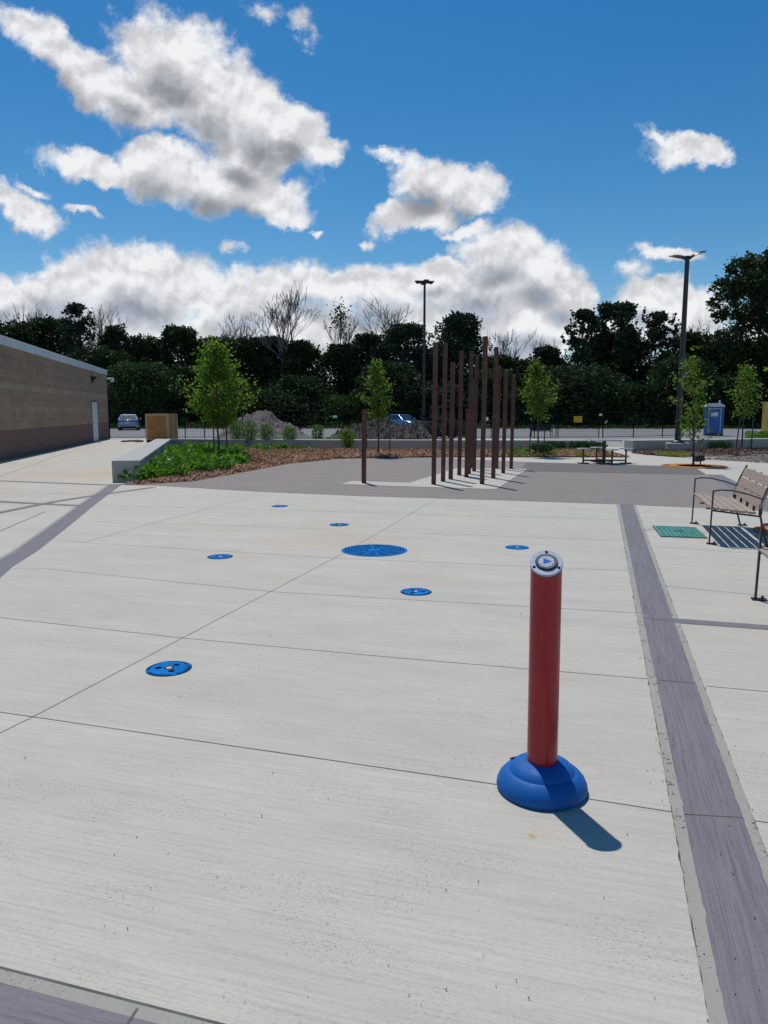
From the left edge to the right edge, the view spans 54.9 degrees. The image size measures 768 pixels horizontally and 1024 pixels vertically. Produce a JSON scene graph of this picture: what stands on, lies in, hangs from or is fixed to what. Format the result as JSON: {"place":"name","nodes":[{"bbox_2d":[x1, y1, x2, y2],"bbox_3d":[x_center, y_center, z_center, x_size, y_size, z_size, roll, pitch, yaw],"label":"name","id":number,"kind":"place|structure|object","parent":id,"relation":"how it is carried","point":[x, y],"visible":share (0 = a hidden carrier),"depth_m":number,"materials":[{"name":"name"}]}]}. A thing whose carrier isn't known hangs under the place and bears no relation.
{"place":"outdoors","nodes":[
{"label":"outdoors","id":0,"kind":"place"},
{"bbox_2d":[0,335,113,460],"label":"block building","id":1,"kind":"structure","parent":0,"point":[50,401],"depth_m":30.36,"materials":[{"name":"brick"}]},
{"bbox_2d":[0,439,767,1023],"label":"plaza","id":2,"kind":"structure","parent":0,"point":[290,887],"depth_m":3.54,"materials":[{"name":"concrete"}]},
{"bbox_2d":[0,484,119,576],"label":"band","id":3,"kind":"object","parent":2,"relation":"on","point":[32,546],"visible":1,"depth_m":9.82,"materials":[{"name":"concrete"}]},
{"bbox_2d":[0,983,154,1023],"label":"band across","id":4,"kind":"object","parent":2,"relation":"on","point":[18,1005],"depth_m":1.99,"materials":[{"name":"concrete"}]},
{"bbox_2d":[0,969,212,1023],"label":"band border","id":5,"kind":"object","parent":2,"relation":"on","point":[122,1007],"visible":1,"depth_m":2.02,"materials":[{"name":"concrete"}]},
{"bbox_2d":[0,966,224,1023],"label":"joint","id":6,"kind":"object","parent":2,"relation":"on","point":[114,996],"visible":1,"depth_m":2.04,"materials":[{"name":"concrete"}]},
{"bbox_2d":[146,661,191,676],"bbox_3d":[-1.353,0.983,4.650,0.282,0.008,0.282,-4,9,-29],"label":"spray nozzle","id":7,"kind":"object","parent":2,"relation":"on","point":[167,668],"visible":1,"depth_m":4.64,"materials":[{"name":"blue plastic"}]},
{"bbox_2d":[3,712,671,811],"bbox_3d":[-0.652,1.134,3.549,3.843,0.001,0.018,2,8,17],"label":"joint","id":8,"kind":"object","parent":2,"relation":"on","point":[320,758],"visible":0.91,"depth_m":3.45,"materials":[{"name":"concrete"}]},
{"bbox_2d":[112,439,595,481],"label":"planter wall","id":9,"kind":"structure","parent":2,"relation":"on","point":[140,456],"depth_m":29.31,"materials":[{"name":"concrete"}]},
{"bbox_2d":[341,544,406,556],"bbox_3d":[-0.112,0.445,8.633,0.770,0.008,0.770,-1,8,-8],"label":"drain grate","id":10,"kind":"object","parent":2,"relation":"on","point":[374,550],"visible":1,"depth_m":8.59,"materials":[{"name":"blue plastic"}]},
{"bbox_2d":[496,550,587,809],"bbox_3d":[0.672,0.675,3.104,0.383,1.022,0.383,1,8,11],"label":"play bollard","id":11,"kind":"object","parent":2,"relation":"on","point":[540,774],"visible":1,"depth_m":3.05,"materials":[{"name":"red metal"}]},
{"bbox_2d":[577,439,632,464],"bbox_3d":[6.967,-1.905,23.254,1.445,0.735,1.398,6,10,40],"label":"picnic table","id":12,"kind":"object","parent":2,"relation":"on","point":[603,459],"visible":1,"depth_m":23.23,"materials":[{"name":"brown metal"}]},
{"bbox_2d":[618,512,707,1012],"bbox_3d":[1.855,0.891,5.348,0.019,0.001,16.000,2,8,16],"label":"joint","id":13,"kind":"object","parent":2,"relation":"on","point":[679,857],"visible":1,"depth_m":2.77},
{"bbox_2d":[617,504,727,1023],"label":"band border","id":14,"kind":"object","parent":2,"relation":"on","point":[712,995],"visible":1,"depth_m":2.69,"materials":[{"name":"concrete"}]},
{"bbox_2d":[652,525,707,537],"bbox_3d":[3.965,0.260,9.948,0.570,0.014,0.940,2,8,13],"label":"valve box","id":15,"kind":"object","parent":2,"relation":"on","point":[679,531],"visible":1,"depth_m":9.89,"materials":[{"name":"green plastic"}]},
{"bbox_2d":[620,504,767,1023],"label":"band","id":16,"kind":"object","parent":2,"relation":"on","point":[737,930],"visible":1,"depth_m":2.90,"materials":[{"name":"concrete"}]},
{"bbox_2d":[661,464,727,468],"bbox_3d":[9.235,-1.373,22.014,1.860,0.020,1.860,-3,8,-20],"label":"tree grate","id":17,"kind":"object","parent":2,"relation":"on","point":[705,466],"visible":0.99,"depth_m":21.70,"materials":[{"name":"orange metal"}]},
{"bbox_2d":[662,346,719,464],"bbox_3d":[9.287,-3.154,22.163,1.455,3.569,1.519,-4,9,-26],"label":"young tree","id":18,"kind":"object","parent":17,"relation":"in","point":[695,392],"visible":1,"depth_m":22.08,"materials":[{"name":"green plant"}]},
{"bbox_2d":[624,438,767,451],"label":"planter wall","id":19,"kind":"structure","parent":2,"relation":"on","point":[635,445],"depth_m":30.93,"materials":[{"name":"concrete"}]},
{"bbox_2d":[633,505,767,884],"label":"band border","id":20,"kind":"object","parent":2,"relation":"on","point":[742,801],"visible":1,"depth_m":3.59,"materials":[{"name":"concrete"}]},
{"bbox_2d":[670,618,767,629],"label":"band across","id":21,"kind":"object","parent":2,"relation":"on","point":[718,623],"visible":1,"depth_m":5.64,"materials":[{"name":"concrete"}]},
{"bbox_2d":[689,465,767,546],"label":"park bench","id":22,"kind":"object","parent":2,"relation":"on","point":[713,502],"visible":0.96,"depth_m":9.44,"materials":[{"name":"wood"}]},
{"bbox_2d":[751,523,767,600],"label":"park bench","id":23,"kind":"object","parent":2,"relation":"on","point":[764,551],"visible":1,"depth_m":6.30,"materials":[{"name":"black metal"}]},
{"bbox_2d":[0,0,767,383],"label":"sky","id":24,"kind":"structure","parent":0,"point":[193,163],"materials":[{"name":"blue"}]},
{"bbox_2d":[110,425,760,438],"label":"parking lot","id":25,"kind":"structure","parent":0,"point":[523,434],"depth_m":56.70,"materials":[{"name":"asphalt"}]},
{"bbox_2d":[0,317,64,354],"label":"tree","id":26,"kind":"object","parent":25,"relation":"on","point":[16,330],"visible":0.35,"depth_m":84.48,"materials":[{"name":"green plant"}]},
{"bbox_2d":[26,314,89,356],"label":"tree","id":27,"kind":"object","parent":25,"relation":"on","point":[48,324],"visible":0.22,"depth_m":86.40,"materials":[{"name":"green plant"}]},
{"bbox_2d":[56,302,100,350],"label":"tree","id":28,"kind":"object","parent":25,"relation":"on","point":[76,311],"visible":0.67,"depth_m":83.56,"materials":[{"name":"green plant"}]},
{"bbox_2d":[61,344,136,401],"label":"tree","id":29,"kind":"object","parent":25,"relation":"on","point":[103,357],"visible":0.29,"depth_m":80.89,"materials":[{"name":"green plant"}]},
{"bbox_2d":[94,323,137,422],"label":"tree","id":30,"kind":"object","parent":25,"relation":"on","point":[113,336],"visible":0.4,"depth_m":85.34,"materials":[{"name":"green plant"}]},
{"bbox_2d":[117,414,140,429],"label":"parked car","id":31,"kind":"object","parent":25,"relation":"on","point":[122,418],"visible":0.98,"depth_m":66.53,"materials":[{"name":"blue metal"}]},
{"bbox_2d":[106,361,191,424],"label":"bushy tree","id":32,"kind":"object","parent":25,"relation":"on","point":[134,375],"visible":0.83,"depth_m":76.31,"materials":[{"name":"green plant"}]},
{"bbox_2d":[120,333,177,407],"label":"tree","id":33,"kind":"object","parent":25,"relation":"on","point":[141,348],"visible":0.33,"depth_m":85.44,"materials":[{"name":"green plant"}]},
{"bbox_2d":[147,323,209,423],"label":"tree","id":34,"kind":"object","parent":25,"relation":"on","point":[181,341],"visible":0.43,"depth_m":85.09,"materials":[{"name":"green plant"}]},
{"bbox_2d":[158,364,215,424],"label":"bushy tree","id":35,"kind":"object","parent":25,"relation":"on","point":[186,372],"visible":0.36,"depth_m":78.84,"materials":[{"name":"green plant"}]},
{"bbox_2d":[145,410,319,438],"bbox_3d":[-9.282,-5.392,45.488,10.743,1.750,0.062,0,8,0],"label":"fence","id":36,"kind":"object","parent":25,"relation":"on","point":[281,413],"visible":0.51,"depth_m":45.40,"materials":[{"name":"metal"}]},
{"bbox_2d":[218,315,258,371],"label":"bare tree","id":37,"kind":"object","parent":25,"relation":"on","point":[235,334],"visible":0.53,"depth_m":86.98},
{"bbox_2d":[225,335,276,416],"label":"tree","id":38,"kind":"object","parent":25,"relation":"on","point":[249,345],"visible":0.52,"depth_m":85.87,"materials":[{"name":"green plant"}]},
{"bbox_2d":[203,384,311,424],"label":"bushy tree","id":39,"kind":"object","parent":25,"relation":"on","point":[266,401],"visible":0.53,"depth_m":75.50,"materials":[{"name":"green plant"}]},
{"bbox_2d":[239,335,287,388],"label":"tree","id":40,"kind":"object","parent":25,"relation":"on","point":[271,374],"visible":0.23,"depth_m":86.68,"materials":[{"name":"green plant"}]},
{"bbox_2d":[244,280,320,421],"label":"bare tree","id":41,"kind":"object","parent":25,"relation":"on","point":[283,321],"visible":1,"depth_m":85.53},
{"bbox_2d":[277,339,323,380],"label":"tree","id":42,"kind":"object","parent":25,"relation":"on","point":[302,355],"visible":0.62,"depth_m":85.43,"materials":[{"name":"green plant"}]},
{"bbox_2d":[268,374,338,426],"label":"bushy tree","id":43,"kind":"object","parent":25,"relation":"on","point":[312,384],"visible":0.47,"depth_m":78.52,"materials":[{"name":"green plant"}]},
{"bbox_2d":[312,343,365,396],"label":"tree","id":44,"kind":"object","parent":25,"relation":"on","point":[338,354],"visible":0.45,"depth_m":85.20,"materials":[{"name":"green plant"}]},
{"bbox_2d":[323,308,360,378],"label":"bare tree","id":45,"kind":"object","parent":25,"relation":"on","point":[345,336],"visible":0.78,"depth_m":86.84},
{"bbox_2d":[301,390,385,426],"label":"bushy tree","id":46,"kind":"object","parent":25,"relation":"on","point":[339,403],"visible":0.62,"depth_m":77.41,"materials":[{"name":"green plant"}]},
{"bbox_2d":[341,331,388,389],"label":"tree","id":47,"kind":"object","parent":25,"relation":"on","point":[366,344],"visible":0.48,"depth_m":84.32,"materials":[{"name":"green plant"}]},
{"bbox_2d":[349,294,422,342],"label":"bare tree","id":48,"kind":"object","parent":25,"relation":"on","point":[384,325],"visible":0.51,"depth_m":87.32,"materials":[{"name":"plant"}]},
{"bbox_2d":[347,358,430,419],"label":"bushy tree","id":49,"kind":"object","parent":25,"relation":"on","point":[398,374],"visible":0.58,"depth_m":76.25,"materials":[{"name":"green plant"}]},
{"bbox_2d":[367,319,442,409],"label":"tree","id":50,"kind":"object","parent":25,"relation":"on","point":[398,336],"visible":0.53,"depth_m":83.08,"materials":[{"name":"green plant"}]},
{"bbox_2d":[415,279,433,421],"bbox_3d":[3.304,-12.737,60.843,1.414,12.158,1.414,6,10,37],"label":"street lamp","id":51,"kind":"object","parent":25,"relation":"on","point":[425,281],"visible":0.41,"depth_m":60.52,"materials":[{"name":"brown metal"}]},
{"bbox_2d":[109,409,761,427],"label":"undergrowth","id":52,"kind":"object","parent":25,"relation":"on","point":[524,421],"visible":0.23,"depth_m":76.11,"materials":[{"name":"green plant"}]},
{"bbox_2d":[110,423,760,428],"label":"verge grass","id":53,"kind":"structure","parent":25,"relation":"on","point":[201,426],"depth_m":73.07,"materials":[{"name":"green plant"}]},
{"bbox_2d":[395,381,488,423],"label":"bushy tree","id":54,"kind":"object","parent":25,"relation":"on","point":[428,402],"visible":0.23,"depth_m":78.23,"materials":[{"name":"green plant"}]},
{"bbox_2d":[421,309,492,425],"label":"tree","id":55,"kind":"object","parent":25,"relation":"on","point":[460,332],"visible":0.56,"depth_m":81.93,"materials":[{"name":"green plant"}]},
{"bbox_2d":[463,365,522,425],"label":"bushy tree","id":56,"kind":"object","parent":25,"relation":"on","point":[489,401],"visible":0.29,"depth_m":79.05,"materials":[{"name":"green plant"}]},
{"bbox_2d":[447,412,556,438],"bbox_3d":[7.272,-5.318,45.498,6.723,1.600,0.062,0,8,0],"label":"fence","id":57,"kind":"object","parent":25,"relation":"on","point":[528,426],"visible":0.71,"depth_m":45.48,"materials":[{"name":"metal"}]},
{"bbox_2d":[479,352,526,387],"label":"tree","id":58,"kind":"object","parent":25,"relation":"on","point":[507,362],"visible":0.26,"depth_m":85.10,"materials":[{"name":"green plant"}]},
{"bbox_2d":[491,384,570,425],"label":"bushy tree","id":59,"kind":"object","parent":25,"relation":"on","point":[520,406],"visible":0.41,"depth_m":76.94,"materials":[{"name":"green plant"}]},
{"bbox_2d":[523,344,567,405],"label":"tree","id":60,"kind":"object","parent":25,"relation":"on","point":[549,355],"visible":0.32,"depth_m":84.44,"materials":[{"name":"green plant"}]},
{"bbox_2d":[560,307,605,392],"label":"tree","id":61,"kind":"object","parent":25,"relation":"on","point":[586,315],"visible":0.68,"depth_m":81.86,"materials":[{"name":"green plant"}]},
{"bbox_2d":[530,361,636,426],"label":"bushy tree","id":62,"kind":"object","parent":25,"relation":"on","point":[586,390],"visible":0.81,"depth_m":76.98,"materials":[{"name":"green plant"}]},
{"bbox_2d":[562,332,660,422],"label":"tree","id":63,"kind":"object","parent":25,"relation":"on","point":[588,360],"visible":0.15,"depth_m":83.99,"materials":[{"name":"green plant"}]},
{"bbox_2d":[584,299,646,425],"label":"tree","id":64,"kind":"object","parent":25,"relation":"on","point":[621,314],"visible":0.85,"depth_m":81.93,"materials":[{"name":"green plant"}]},
{"bbox_2d":[595,380,676,425],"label":"bushy tree","id":65,"kind":"object","parent":25,"relation":"on","point":[635,389],"visible":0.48,"depth_m":77.99,"materials":[{"name":"green plant"}]},
{"bbox_2d":[602,412,690,438],"bbox_3d":[16.988,-5.610,47.476,8.138,1.650,0.062,-4,9,-29],"label":"fence","id":66,"kind":"object","parent":25,"relation":"on","point":[662,435],"visible":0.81,"depth_m":46.98,"materials":[{"name":"metal"}]},
{"bbox_2d":[629,309,680,426],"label":"tree","id":67,"kind":"object","parent":25,"relation":"on","point":[657,331],"visible":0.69,"depth_m":81.39,"materials":[{"name":"green plant"}]},
{"bbox_2d":[633,356,727,425],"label":"bushy tree","id":68,"kind":"object","parent":25,"relation":"on","point":[664,370],"visible":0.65,"depth_m":76.23,"materials":[{"name":"green plant"}]},
{"bbox_2d":[649,327,718,417],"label":"tree","id":69,"kind":"object","parent":25,"relation":"on","point":[695,338],"visible":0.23,"depth_m":83.87,"materials":[{"name":"green plant"}]},
{"bbox_2d":[669,340,739,407],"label":"tree","id":70,"kind":"object","parent":25,"relation":"on","point":[707,350],"visible":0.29,"depth_m":82.09,"materials":[{"name":"green plant"}]},
{"bbox_2d":[703,400,724,435],"bbox_3d":[23.018,-6.568,51.580,1.240,2.450,1.250,3,8,19],"label":"portable toilet","id":71,"kind":"object","parent":25,"relation":"on","point":[715,425],"visible":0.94,"depth_m":51.03,"materials":[{"name":"blue plastic"}]},
{"bbox_2d":[708,409,720,432],"bbox_3d":[22.824,-6.260,51.052,0.720,1.660,0.055,3,8,19],"label":"door","id":72,"kind":"structure","parent":71,"relation":"in","point":[714,424],"depth_m":51.05,"materials":[{"name":"blue plastic"}]},
{"bbox_2d":[669,371,767,426],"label":"bushy tree","id":73,"kind":"object","parent":25,"relation":"on","point":[729,383],"visible":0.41,"depth_m":76.00,"materials":[{"name":"green plant"}]},
{"bbox_2d":[705,247,767,425],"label":"tree","id":74,"kind":"object","parent":25,"relation":"on","point":[752,280],"visible":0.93,"depth_m":75.14,"materials":[{"name":"green plant"}]},
{"bbox_2d":[720,296,767,401],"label":"tree","id":75,"kind":"object","parent":25,"relation":"on","point":[751,308],"visible":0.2,"depth_m":77.73,"materials":[{"name":"green plant"}]},
{"bbox_2d":[723,347,767,423],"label":"bushy tree","id":76,"kind":"object","parent":25,"relation":"on","point":[764,374],"visible":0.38,"depth_m":76.36,"materials":[{"name":"green plant"}]},
{"bbox_2d":[420,406,464,437],"bbox_3d":[3.994,-5.642,46.290,3.350,1.990,1.700,-3,8,-20],"label":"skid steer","id":77,"kind":"object","parent":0,"point":[428,425],"visible":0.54,"depth_m":45.55,"materials":[{"name":"black metal"}]},
{"bbox_2d":[120,458,767,511],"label":"mauve path","id":78,"kind":"structure","parent":0,"point":[330,477],"depth_m":16.46,"materials":[{"name":"concrete"}]},
{"bbox_2d":[343,468,525,488],"bbox_3d":[1.526,-0.919,18.682,3.509,0.001,5.867,2,8,17],"label":"post pad","id":79,"kind":"object","parent":78,"relation":"on","point":[472,479],"visible":0.88,"depth_m":17.10,"materials":[{"name":"concrete"}]},
{"bbox_2d":[362,410,365,482],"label":"steel post","id":80,"kind":"object","parent":79,"relation":"on","point":[363,446],"visible":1,"depth_m":16.61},
{"bbox_2d":[431,343,437,483],"bbox_3d":[1.113,-2.145,16.247,0.092,3.083,0.092,2,8,14],"label":"steel post","id":81,"kind":"object","parent":79,"relation":"on","point":[434,408],"visible":1,"depth_m":16.20,"materials":[{"name":"metal"}]},
{"bbox_2d":[441,343,447,480],"bbox_3d":[1.380,-2.264,16.944,0.092,3.132,0.092,2,8,14],"label":"steel post","id":82,"kind":"object","parent":79,"relation":"on","point":[444,409],"visible":1,"depth_m":16.90,"materials":[{"name":"metal"}]},
{"bbox_2d":[448,362,454,478],"bbox_3d":[1.606,-2.145,17.515,0.092,2.742,0.093,3,8,18],"label":"steel post","id":83,"kind":"object","parent":79,"relation":"on","point":[451,421],"visible":1,"depth_m":17.47,"materials":[{"name":"metal"}]},
{"bbox_2d":[457,351,463,474],"bbox_3d":[1.927,-2.482,18.666,0.092,3.102,0.092,3,8,16],"label":"steel post","id":84,"kind":"object","parent":79,"relation":"on","point":[460,408],"visible":1,"depth_m":18.62,"materials":[{"name":"metal"}]},
{"bbox_2d":[464,409,469,476],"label":"steel post","id":85,"kind":"object","parent":79,"relation":"on","point":[467,426],"visible":1,"depth_m":18.10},
{"bbox_2d":[468,351,472,473],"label":"steel post","id":86,"kind":"object","parent":79,"relation":"on","point":[470,387],"visible":0.74,"depth_m":18.97,"materials":[{"name":"metal"}]},
{"bbox_2d":[472,355,478,470],"bbox_3d":[2.461,-2.646,19.889,0.092,3.100,0.092,3,8,17],"label":"steel post","id":87,"kind":"object","parent":79,"relation":"on","point":[475,412],"visible":1,"depth_m":19.85,"materials":[{"name":"metal"}]},
{"bbox_2d":[480,336,487,483],"bbox_3d":[2.204,-2.228,16.321,0.092,3.227,0.092,3,9,20],"label":"steel post","id":88,"kind":"object","parent":79,"relation":"on","point":[483,409],"visible":1,"depth_m":16.28,"materials":[{"name":"metal"}]},
{"bbox_2d":[491,347,498,477],"bbox_3d":[2.662,-2.371,17.763,0.092,3.124,0.092,3,8,18],"label":"steel post","id":89,"kind":"object","parent":79,"relation":"on","point":[494,417],"visible":1,"depth_m":17.72,"materials":[{"name":"metal"}]},
{"bbox_2d":[496,366,500,468],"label":"steel post","id":90,"kind":"object","parent":79,"relation":"on","point":[498,415],"visible":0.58,"depth_m":20.84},
{"bbox_2d":[501,370,507,472],"bbox_3d":[3.148,-2.345,19.293,0.092,2.664,0.092,2,8,15],"label":"steel post","id":91,"kind":"object","parent":79,"relation":"on","point":[504,420],"visible":1,"depth_m":19.25,"materials":[{"name":"metal"}]},
{"bbox_2d":[509,374,515,468],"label":"steel post","id":92,"kind":"object","parent":79,"relation":"on","point":[512,420],"visible":1,"depth_m":20.77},
{"bbox_2d":[522,462,705,474],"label":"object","id":93,"kind":"object","parent":78,"relation":"on","point":[559,467],"visible":1,"depth_m":21.08,"materials":[{"name":"concrete"}]},
{"bbox_2d":[125,448,767,483],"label":"mulch bed","id":94,"kind":"object","parent":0,"point":[357,455],"depth_m":26.45,"materials":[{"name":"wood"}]},
{"bbox_2d":[137,440,251,479],"bbox_3d":[-5.998,-1.897,23.959,3.168,0.629,13.802,-2,8,-13],"label":"ground cover","id":95,"kind":"object","parent":94,"relation":"on","point":[173,459],"visible":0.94,"depth_m":20.16,"materials":[{"name":"green plant"}]},
{"bbox_2d":[168,335,260,450],"bbox_3d":[-5.123,-3.567,23.031,2.336,3.850,2.511,4,9,25],"label":"young tree","id":96,"kind":"object","parent":94,"relation":"on","point":[215,365],"visible":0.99,"depth_m":23.00,"materials":[{"name":"green plant"}]},
{"bbox_2d":[220,437,357,449],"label":"perennials","id":97,"kind":"object","parent":94,"relation":"on","point":[260,446],"visible":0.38,"depth_m":28.33,"materials":[{"name":"green plant"}]},
{"bbox_2d":[351,356,398,451],"bbox_3d":[-0.237,-3.845,26.388,1.472,3.440,1.606,-6,10,-37],"label":"young tree","id":98,"kind":"object","parent":94,"relation":"on","point":[380,410],"visible":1,"depth_m":26.36,"materials":[{"name":"green plant"}]},
{"bbox_2d":[515,357,561,452],"bbox_3d":[5.554,-3.825,26.474,1.612,3.383,1.373,-7,10,-42],"label":"young tree","id":99,"kind":"object","parent":94,"relation":"on","point":[535,372],"visible":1,"depth_m":26.29,"materials":[{"name":"green plant"}]},
{"bbox_2d":[665,251,705,449],"bbox_3d":[11.927,-6.346,29.551,1.201,7.868,0.919,-6,10,-36],"label":"street lamp","id":100,"kind":"object","parent":94,"relation":"on","point":[677,443],"visible":0.98,"depth_m":29.49,"materials":[{"name":"metal"}]},
{"bbox_2d":[632,447,767,456],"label":"mulch chips","id":101,"kind":"object","parent":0,"point":[714,451],"visible":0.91,"depth_m":28.71,"materials":[{"name":"brown wood"}]},
{"bbox_2d":[705,455,767,462],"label":"gravel","id":102,"kind":"structure","parent":0,"point":[762,458],"depth_m":25.18,"materials":[{"name":"gravel"}]},
{"bbox_2d":[722,359,767,447],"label":"young tree","id":103,"kind":"object","parent":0,"point":[746,371],"visible":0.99,"depth_m":30.81,"materials":[{"name":"green plant"}]},
{"label":"lot strip","id":104,"kind":"structure","parent":0,"visible":0},
{"bbox_2d":[145,414,177,441],"bbox_3d":[-12.014,-4.551,39.991,1.317,1.515,1.140,1,8,10],"label":"plywood crate","id":105,"kind":"object","parent":104,"relation":"on","point":[161,426],"visible":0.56,"depth_m":39.49,"materials":[{"name":"brown wood"}]},
{"bbox_2d":[214,410,311,438],"bbox_3d":[-6.621,-4.822,41.211,6.111,1.764,6.569,0,8,0],"label":"dirt pile","id":106,"kind":"object","parent":104,"relation":"on","point":[260,418],"visible":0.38,"depth_m":40.01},
{"bbox_2d":[330,417,431,439],"bbox_3d":[-0.138,-4.489,39.757,6.672,1.495,5.310,0,8,0],"label":"dirt pile","id":107,"kind":"object","parent":104,"relation":"on","point":[415,429],"visible":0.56,"depth_m":38.67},
{"label":"ground","id":108,"kind":"structure","parent":0,"visible":0},
{"bbox_2d":[72,304,127,349],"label":"bare tree","id":109,"kind":"object","parent":108,"relation":"on","point":[102,332],"visible":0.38,"depth_m":88.99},
{"bbox_2d":[479,327,536,358],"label":"bare tree","id":110,"kind":"object","parent":108,"relation":"on","point":[506,340],"visible":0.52,"depth_m":89.64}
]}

